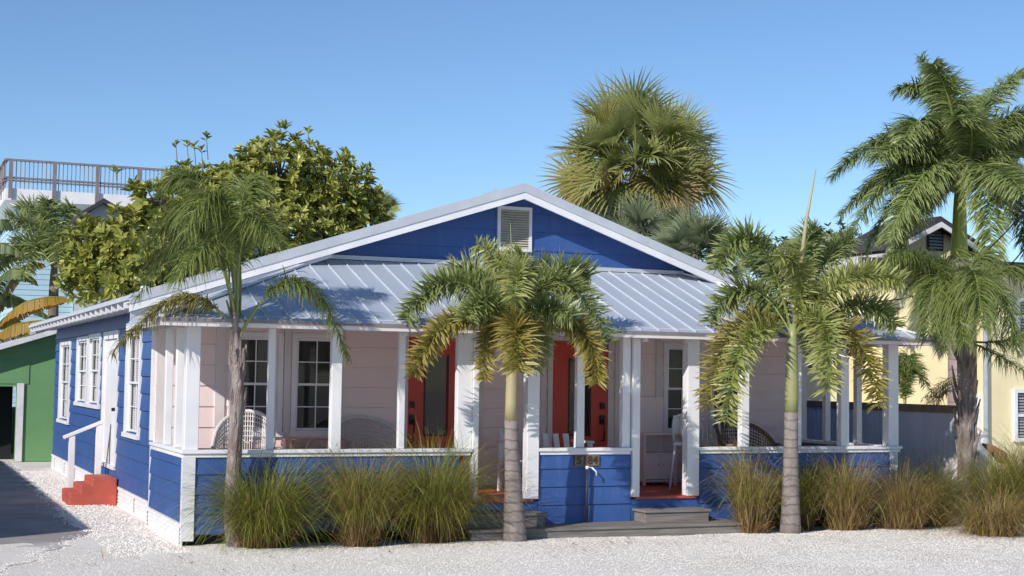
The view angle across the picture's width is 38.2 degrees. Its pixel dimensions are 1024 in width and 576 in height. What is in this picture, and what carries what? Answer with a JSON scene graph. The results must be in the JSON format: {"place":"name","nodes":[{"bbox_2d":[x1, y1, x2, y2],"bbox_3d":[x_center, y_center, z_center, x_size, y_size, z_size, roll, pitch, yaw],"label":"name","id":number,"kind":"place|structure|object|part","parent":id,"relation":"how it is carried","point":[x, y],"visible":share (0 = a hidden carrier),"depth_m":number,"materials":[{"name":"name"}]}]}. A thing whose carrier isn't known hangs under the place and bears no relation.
{"place":"outdoors","nodes":[
{"label":"outdoors","id":0,"kind":"place"},
{"bbox_2d":[0,461,91,571],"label":"driveway","id":1,"kind":"structure","parent":0,"point":[23,519],"depth_m":21.48,"materials":[{"name":"concrete"}]},
{"bbox_2d":[0,460,99,574],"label":"gravel stones","id":2,"kind":"object","parent":1,"relation":"on","point":[45,495],"visible":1,"depth_m":22.63,"materials":[{"name":"white gravel"}]},
{"bbox_2d":[0,158,283,406],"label":"roof deck house","id":3,"kind":"structure","parent":0,"point":[27,291],"depth_m":46.06,"materials":[{"name":"white"}]},
{"bbox_2d":[0,453,1023,575],"bbox_3d":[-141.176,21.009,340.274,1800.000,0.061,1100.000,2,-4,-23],"label":"ground","id":4,"kind":"structure","parent":0,"point":[90,544],"depth_m":18.04,"materials":[{"name":"white gravel"}]},
{"bbox_2d":[0,330,56,461],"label":"green garage","id":5,"kind":"structure","parent":4,"relation":"on","point":[27,366],"depth_m":36.02,"materials":[{"name":"green paint"}]},
{"bbox_2d":[13,331,44,340],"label":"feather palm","id":6,"kind":"object","parent":4,"relation":"on","point":[27,334],"visible":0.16,"depth_m":36.75,"materials":[{"name":"green plant"}]},
{"bbox_2d":[0,219,67,343],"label":"banana plant","id":7,"kind":"object","parent":4,"relation":"on","point":[12,326],"visible":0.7,"depth_m":41.69,"materials":[{"name":"plant"}]},
{"bbox_2d":[0,191,81,318],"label":"feather palm","id":8,"kind":"object","parent":4,"relation":"on","point":[46,225],"visible":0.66,"depth_m":42.29,"materials":[{"name":"green plant"}]},
{"bbox_2d":[62,474,116,506],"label":"side steps","id":9,"kind":"structure","parent":4,"relation":"on","point":[96,489],"depth_m":24.30,"materials":[{"name":"red paint"}]},
{"bbox_2d":[62,419,105,487],"bbox_3d":[-7.350,2.938,25.367,0.699,1.367,0.120,2,-4,-23],"label":"stair railing","id":10,"kind":"object","parent":9,"relation":"on","point":[71,453],"visible":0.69,"depth_m":25.33,"materials":[{"name":"white paint"}]},
{"bbox_2d":[69,198,123,311],"bbox_3d":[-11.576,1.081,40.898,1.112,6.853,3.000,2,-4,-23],"label":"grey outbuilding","id":11,"kind":"structure","parent":4,"relation":"on","point":[98,208],"depth_m":39.97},
{"bbox_2d":[19,471,189,556],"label":"gravel stones","id":12,"kind":"object","parent":4,"relation":"on","point":[51,484],"visible":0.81,"depth_m":21.28,"materials":[{"name":"white gravel"}]},
{"bbox_2d":[52,164,217,307],"bbox_3d":[-7.624,0.766,29.485,3.301,6.446,2.357,-1,-4,31],"label":"broadleaf tree","id":13,"kind":"object","parent":4,"relation":"on","point":[103,255],"visible":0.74,"depth_m":29.05,"materials":[{"name":"green plant"}]},
{"bbox_2d":[106,157,352,547],"bbox_3d":[-3.631,0.809,18.544,2.906,5.042,2.132,-2,-4,39],"label":"queen palm","id":14,"kind":"object","parent":4,"relation":"on","point":[241,234],"visible":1,"depth_m":18.59,"materials":[{"name":"green plant"}]},
{"bbox_2d":[128,429,397,554],"bbox_3d":[-3.094,2.491,18.873,3.553,1.616,3.548,2,-4,-23],"label":"grass clump","id":15,"kind":"object","parent":4,"relation":"on","point":[258,522],"visible":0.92,"depth_m":18.43,"materials":[{"name":"plant"}]},
{"bbox_2d":[151,119,391,273],"bbox_3d":[-5.020,0.202,31.443,5.363,7.878,3.990,2,-4,-23],"label":"broadleaf tree","id":16,"kind":"object","parent":4,"relation":"on","point":[311,206],"visible":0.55,"depth_m":31.54,"materials":[{"name":"green plant"}]},
{"bbox_2d":[266,415,467,548],"bbox_3d":[-1.927,2.467,18.947,3.033,1.719,2.831,2,-4,-23],"label":"grass clump","id":17,"kind":"object","parent":4,"relation":"on","point":[377,528],"visible":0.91,"depth_m":18.76,"materials":[{"name":"plant"}]},
{"bbox_2d":[369,186,403,224],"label":"cabbage palm","id":18,"kind":"object","parent":4,"relation":"on","point":[390,203],"visible":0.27,"depth_m":40.92,"materials":[{"name":"green plant"}]},
{"bbox_2d":[319,409,568,551],"bbox_3d":[-0.977,2.441,19.704,3.509,1.886,3.755,2,-4,-23],"label":"grass clump","id":19,"kind":"object","parent":4,"relation":"on","point":[443,526],"visible":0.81,"depth_m":19.30,"materials":[{"name":"plant"}]},
{"bbox_2d":[29,183,935,546],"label":"cottage","id":20,"kind":"structure","parent":4,"relation":"on","point":[155,395],"depth_m":22.08,"materials":[{"name":"blue paint"}]},
{"bbox_2d":[56,341,71,424],"bbox_3d":[-9.586,2.050,32.179,0.360,1.770,2.060,2,-4,-23],"label":"window","id":21,"kind":"structure","parent":20,"relation":"in","point":[64,387],"depth_m":32.86,"materials":[{"name":"white paint"}]},
{"bbox_2d":[73,336,88,406],"bbox_3d":[-8.418,1.659,29.461,0.360,1.370,1.810,2,-4,-23],"label":"window","id":22,"kind":"structure","parent":20,"relation":"in","point":[82,342],"depth_m":30.04,"materials":[{"name":"white paint"}]},
{"bbox_2d":[85,333,102,408],"bbox_3d":[-7.694,1.556,27.762,0.360,1.390,1.710,2,-4,-23],"label":"window","id":23,"kind":"structure","parent":20,"relation":"in","point":[94,344],"depth_m":28.29,"materials":[{"name":"white paint"}]},
{"bbox_2d":[101,330,120,469],"bbox_3d":[-6.992,1.928,25.749,0.110,2.360,1.880,2,-4,-23],"label":"side door","id":24,"kind":"structure","parent":20,"relation":"in","point":[110,377],"depth_m":25.85,"materials":[{"name":"white paint"}]},
{"bbox_2d":[121,328,143,439],"bbox_3d":[-5.867,1.508,23.455,0.360,1.730,1.560,2,-4,-23],"label":"window","id":25,"kind":"structure","parent":20,"relation":"in","point":[133,361],"depth_m":23.92,"materials":[{"name":"white paint"}]},
{"bbox_2d":[210,409,275,448],"bbox_3d":[-3.700,2.273,20.403,0.885,1.190,0.885,1,-4,-3],"label":"wicker chair","id":26,"kind":"object","parent":20,"relation":"on","point":[216,436],"visible":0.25,"depth_m":20.73,"materials":[{"name":"white wicker"}]},
{"bbox_2d":[227,331,283,436],"bbox_3d":[-3.798,1.415,21.751,0.840,1.525,0.360,2,-4,-23],"label":"window","id":27,"kind":"structure","parent":20,"relation":"in","point":[255,380],"depth_m":21.70,"materials":[{"name":"white paint"}]},
{"bbox_2d":[275,439,353,448],"bbox_3d":[-2.793,2.530,20.980,1.000,0.767,0.650,2,-4,-23],"label":"porch table","id":28,"kind":"object","parent":20,"relation":"on","point":[315,443],"visible":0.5,"depth_m":20.74,"materials":[{"name":"grey wicker"}]},
{"bbox_2d":[289,333,343,436],"bbox_3d":[-2.952,1.449,22.109,0.820,1.525,0.360,2,-4,-23],"label":"window","id":29,"kind":"structure","parent":20,"relation":"in","point":[310,368],"depth_m":21.98,"materials":[{"name":"white paint"}]},
{"bbox_2d":[341,415,406,448],"bbox_3d":[-2.125,2.423,21.670,1.114,1.090,0.885,2,-4,-23],"label":"wicker loveseat","id":30,"kind":"object","parent":20,"relation":"on","point":[373,419],"visible":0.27,"depth_m":22.04,"materials":[{"name":"white wicker"}]},
{"bbox_2d":[404,332,468,483],"bbox_3d":[-1.155,1.856,22.665,1.090,2.350,0.165,2,-4,-23],"label":"front door","id":31,"kind":"structure","parent":20,"relation":"in","point":[428,398],"depth_m":22.70,"materials":[{"name":"red paint"}]},
{"bbox_2d":[496,428,593,490],"bbox_3d":[0.465,2.566,22.085,1.340,0.921,0.734,2,-4,-23],"label":"porch bench","id":32,"kind":"object","parent":20,"relation":"on","point":[501,444],"visible":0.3,"depth_m":22.13,"materials":[{"name":"white paint"}]},
{"bbox_2d":[546,336,612,446],"bbox_3d":[1.099,1.946,23.620,1.150,2.350,0.165,2,-4,-23],"label":"front door","id":33,"kind":"structure","parent":20,"relation":"in","point":[598,411],"depth_m":23.62,"materials":[{"name":"red paint"}]},
{"bbox_2d":[574,455,598,465],"bbox_3d":[1.060,2.439,20.934,0.385,0.150,0.035,2,-4,-23],"label":"house number plaque","id":34,"kind":"object","parent":20,"relation":"attached to","point":[586,460],"visible":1,"depth_m":20.92,"materials":[{"name":"brown wood"}]},
{"bbox_2d":[662,343,704,435],"bbox_3d":[2.823,1.671,24.427,0.790,1.525,0.120,2,-4,-23],"label":"window","id":35,"kind":"structure","parent":20,"relation":"in","point":[672,390],"depth_m":24.39,"materials":[{"name":"white paint"}]},
{"bbox_2d":[669,413,699,489],"bbox_3d":[2.694,2.528,22.926,0.529,1.173,0.547,0,-4,6],"label":"porch chair","id":36,"kind":"object","parent":20,"relation":"on","point":[677,424],"visible":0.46,"depth_m":23.15,"materials":[{"name":"white paint"}]},
{"bbox_2d":[699,417,720,446],"bbox_3d":[3.181,2.595,23.289,0.628,1.100,0.532,2,-4,-23],"label":"porch chair","id":37,"kind":"object","parent":20,"relation":"on","point":[713,420],"visible":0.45,"depth_m":23.51,"materials":[{"name":"white paint"}]},
{"bbox_2d":[711,417,737,446],"bbox_3d":[3.542,2.624,23.713,0.628,1.104,0.533,3,-4,-29],"label":"porch chair","id":38,"kind":"object","parent":20,"relation":"on","point":[712,431],"visible":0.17,"depth_m":23.89,"materials":[{"name":"white paint"}]},
{"bbox_2d":[708,345,749,435],"bbox_3d":[3.628,1.703,24.768,0.800,1.525,0.120,2,-4,-23],"label":"window","id":39,"kind":"structure","parent":20,"relation":"in","point":[710,409],"depth_m":24.71,"materials":[{"name":"glass"}]},
{"bbox_2d":[715,418,780,446],"bbox_3d":[3.740,2.627,23.582,1.090,1.080,0.943,2,-4,-23],"label":"wicker armchair","id":40,"kind":"object","parent":20,"relation":"on","point":[754,427],"visible":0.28,"depth_m":23.92,"materials":[{"name":"white wicker"}]},
{"bbox_2d":[393,222,622,541],"bbox_3d":[-0.008,1.293,19.623,2.732,4.280,2.528,-1,-4,33],"label":"foxtail palm","id":41,"kind":"object","parent":4,"relation":"on","point":[516,287],"visible":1,"depth_m":19.43,"materials":[{"name":"green plant"}]},
{"bbox_2d":[74,524,978,575],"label":"fallen leaves","id":42,"kind":"object","parent":4,"relation":"on","point":[485,545],"visible":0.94,"depth_m":18.60,"materials":[{"name":"brown plant"}]},
{"bbox_2d":[457,507,745,541],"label":"porch steps","id":43,"kind":"structure","parent":4,"relation":"on","point":[671,521],"depth_m":20.51,"materials":[{"name":"grey wood"}]},
{"bbox_2d":[585,466,596,522],"bbox_3d":[1.117,2.907,20.853,0.170,0.795,0.045,1,-4,-1],"label":"standpipe","id":44,"kind":"object","parent":43,"relation":"on","point":[586,509],"visible":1,"depth_m":20.84,"materials":[{"name":"white metal"}]},
{"bbox_2d":[581,197,655,237],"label":"cabbage palm","id":45,"kind":"object","parent":4,"relation":"on","point":[602,213],"visible":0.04,"depth_m":34.98,"materials":[{"name":"green plant"}]},
{"bbox_2d":[539,64,741,220],"bbox_3d":[2.939,-0.471,35.836,4.940,9.737,5.292,2,-4,-23],"label":"cabbage palm","id":46,"kind":"object","parent":4,"relation":"on","point":[667,140],"visible":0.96,"depth_m":35.15,"materials":[{"name":"green plant"}]},
{"bbox_2d":[597,189,700,252],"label":"cabbage palm","id":47,"kind":"object","parent":4,"relation":"on","point":[639,216],"visible":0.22,"depth_m":32.79,"materials":[{"name":"green plant"}]},
{"bbox_2d":[646,193,754,281],"bbox_3d":[3.755,1.035,31.031,2.464,6.167,2.705,2,-4,-23],"label":"cabbage palm","id":48,"kind":"object","parent":4,"relation":"on","point":[694,230],"visible":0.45,"depth_m":30.69,"materials":[{"name":"green plant"}]},
{"bbox_2d":[663,416,828,533],"bbox_3d":[3.400,2.650,21.395,2.534,1.790,2.392,2,-4,-23],"label":"grass clump","id":49,"kind":"object","parent":4,"relation":"on","point":[751,507],"visible":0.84,"depth_m":21.18,"materials":[{"name":"plant"}]},
{"bbox_2d":[726,434,863,531],"bbox_3d":[4.293,2.821,21.922,2.112,1.562,2.348,4,-5,-45],"label":"grass clump","id":50,"kind":"object","parent":4,"relation":"on","point":[807,517],"visible":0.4,"depth_m":21.72,"materials":[{"name":"plant"}]},
{"bbox_2d":[741,220,861,287],"bbox_3d":[7.798,1.468,37.969,3.916,6.479,2.137,0,-4,6],"label":"shade tree","id":51,"kind":"object","parent":4,"relation":"on","point":[824,244],"visible":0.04,"depth_m":37.80,"materials":[{"name":"green plant"}]},
{"bbox_2d":[692,169,913,533],"bbox_3d":[4.139,0.943,21.174,3.170,5.278,2.331,0,-4,6],"label":"foxtail palm","id":52,"kind":"object","parent":4,"relation":"on","point":[806,291],"visible":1,"depth_m":21.09,"materials":[{"name":"green plant"}]},
{"bbox_2d":[771,433,928,535],"bbox_3d":[4.870,2.833,21.907,2.855,1.524,2.461,2,-4,-23],"label":"grass clump","id":53,"kind":"object","parent":4,"relation":"on","point":[852,520],"visible":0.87,"depth_m":21.69,"materials":[{"name":"plant"}]},
{"bbox_2d":[807,399,957,514],"bbox_3d":[5.628,3.053,28.308,0.130,1.860,9.216,2,-4,-23],"label":"board fence","id":54,"kind":"object","parent":4,"relation":"on","point":[929,427],"visible":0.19,"depth_m":25.32,"materials":[{"name":"paint"}]},
{"bbox_2d":[875,348,932,403],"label":"areca palm","id":55,"kind":"object","parent":4,"relation":"on","point":[910,368],"visible":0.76,"depth_m":27.43,"materials":[{"name":"green plant"}]},
{"bbox_2d":[921,375,956,404],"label":"dead fronds","id":56,"kind":"object","parent":55,"relation":"attached to","point":[939,392],"visible":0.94,"depth_m":26.91,"materials":[{"name":"brown plant"}]},
{"bbox_2d":[847,445,977,531],"bbox_3d":[5.767,2.895,22.108,2.275,1.432,2.766,2,-4,-23],"label":"grass clump","id":57,"kind":"object","parent":4,"relation":"on","point":[907,515],"visible":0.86,"depth_m":21.84,"materials":[{"name":"plant"}]},
{"bbox_2d":[823,51,1023,404],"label":"royal palm","id":58,"kind":"object","parent":4,"relation":"on","point":[953,145],"visible":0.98,"depth_m":29.65,"materials":[{"name":"green plant"}]},
{"bbox_2d":[852,239,1023,521],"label":"queen palm","id":59,"kind":"object","parent":4,"relation":"on","point":[965,311],"visible":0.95,"depth_m":22.68,"materials":[{"name":"green plant"}]},
{"bbox_2d":[873,444,1005,526],"bbox_3d":[6.450,3.023,22.870,2.737,1.319,2.689,2,-4,-23],"label":"grass clump","id":60,"kind":"object","parent":4,"relation":"on","point":[944,504],"visible":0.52,"depth_m":22.48,"materials":[{"name":"plant"}]},
{"bbox_2d":[910,429,1023,516],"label":"grass clump","id":61,"kind":"object","parent":4,"relation":"on","point":[1002,480],"visible":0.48,"depth_m":22.62,"materials":[{"name":"plant"}]},
{"bbox_2d":[925,482,1023,540],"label":"grass clump","id":62,"kind":"object","parent":4,"relation":"on","point":[991,519],"visible":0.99,"depth_m":21.23,"materials":[{"name":"plant"}]},
{"bbox_2d":[949,419,1023,516],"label":"grass clump","id":63,"kind":"object","parent":4,"relation":"on","point":[1022,458],"visible":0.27,"depth_m":23.15,"materials":[{"name":"plant"}]},
{"bbox_2d":[982,443,1010,467],"bbox_3d":[7.871,2.935,24.001,0.495,0.836,0.210,0,-4,12],"label":"palm sheath","id":64,"kind":"object","parent":63,"relation":"on","point":[991,448],"visible":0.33,"depth_m":23.95,"materials":[{"name":"brown plant"}]},
{"bbox_2d":[0,0,1023,298],"label":"sky","id":65,"kind":"structure","parent":0,"point":[447,102],"materials":[{"name":"blue"}]},
{"bbox_2d":[640,397,678,485],"bbox_3d":[2.304,2.460,23.833,0.640,1.397,0.465,2,-4,-23],"label":"chair","id":66,"kind":"object","parent":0,"point":[656,446],"visible":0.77,"depth_m":23.89,"materials":[{"name":"white paint"}]},
{"bbox_3d":[2.254,2.853,23.566,0.265,0.385,0.053,2,-4,-23],"label":"cabinet door","id":67,"kind":"part","parent":66,"relation":"part of","materials":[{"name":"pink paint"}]},
{"bbox_3d":[2.503,2.863,23.672,0.265,0.385,0.053,2,-4,-23],"label":"cabinet door","id":68,"kind":"part","parent":66,"relation":"part of","materials":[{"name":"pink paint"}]},
{"bbox_2d":[807,216,1023,471],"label":"cream house","id":69,"kind":"structure","parent":0,"point":[1001,397],"depth_m":31.53,"materials":[{"name":"yellow paint"}]},
{"bbox_2d":[973,394,981,433],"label":"window","id":70,"kind":"structure","parent":69,"relation":"in","point":[979,425],"depth_m":30.41,"materials":[{"name":"white paint"}]},
{"bbox_2d":[1012,389,1023,441],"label":"window","id":71,"kind":"structure","parent":69,"relation":"in","point":[1017,394],"depth_m":30.57,"materials":[{"name":"white paint"}]},
{"bbox_2d":[1014,297,1023,332],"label":"window","id":72,"kind":"structure","parent":69,"relation":"in","point":[1020,318],"depth_m":30.74,"materials":[{"name":"grey glass"}]},
{"bbox_2d":[849,211,1023,301],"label":"overhead cable","id":73,"kind":"object","parent":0,"point":[976,260],"visible":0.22,"depth_m":25.47,"materials":[{"name":"black rubber"}]},
{"bbox_2d":[890,249,1023,299],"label":"overhead cable","id":74,"kind":"object","parent":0,"point":[1009,264],"visible":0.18,"depth_m":25.46,"materials":[{"name":"black rubber"}]},
{"bbox_2d":[974,434,988,507],"bbox_3d":[8.371,3.244,26.214,0.509,1.298,0.300,2,-4,-23],"label":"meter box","id":75,"kind":"object","parent":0,"point":[979,445],"visible":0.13,"depth_m":26.08,"materials":[{"name":"white metal"}]}
]}

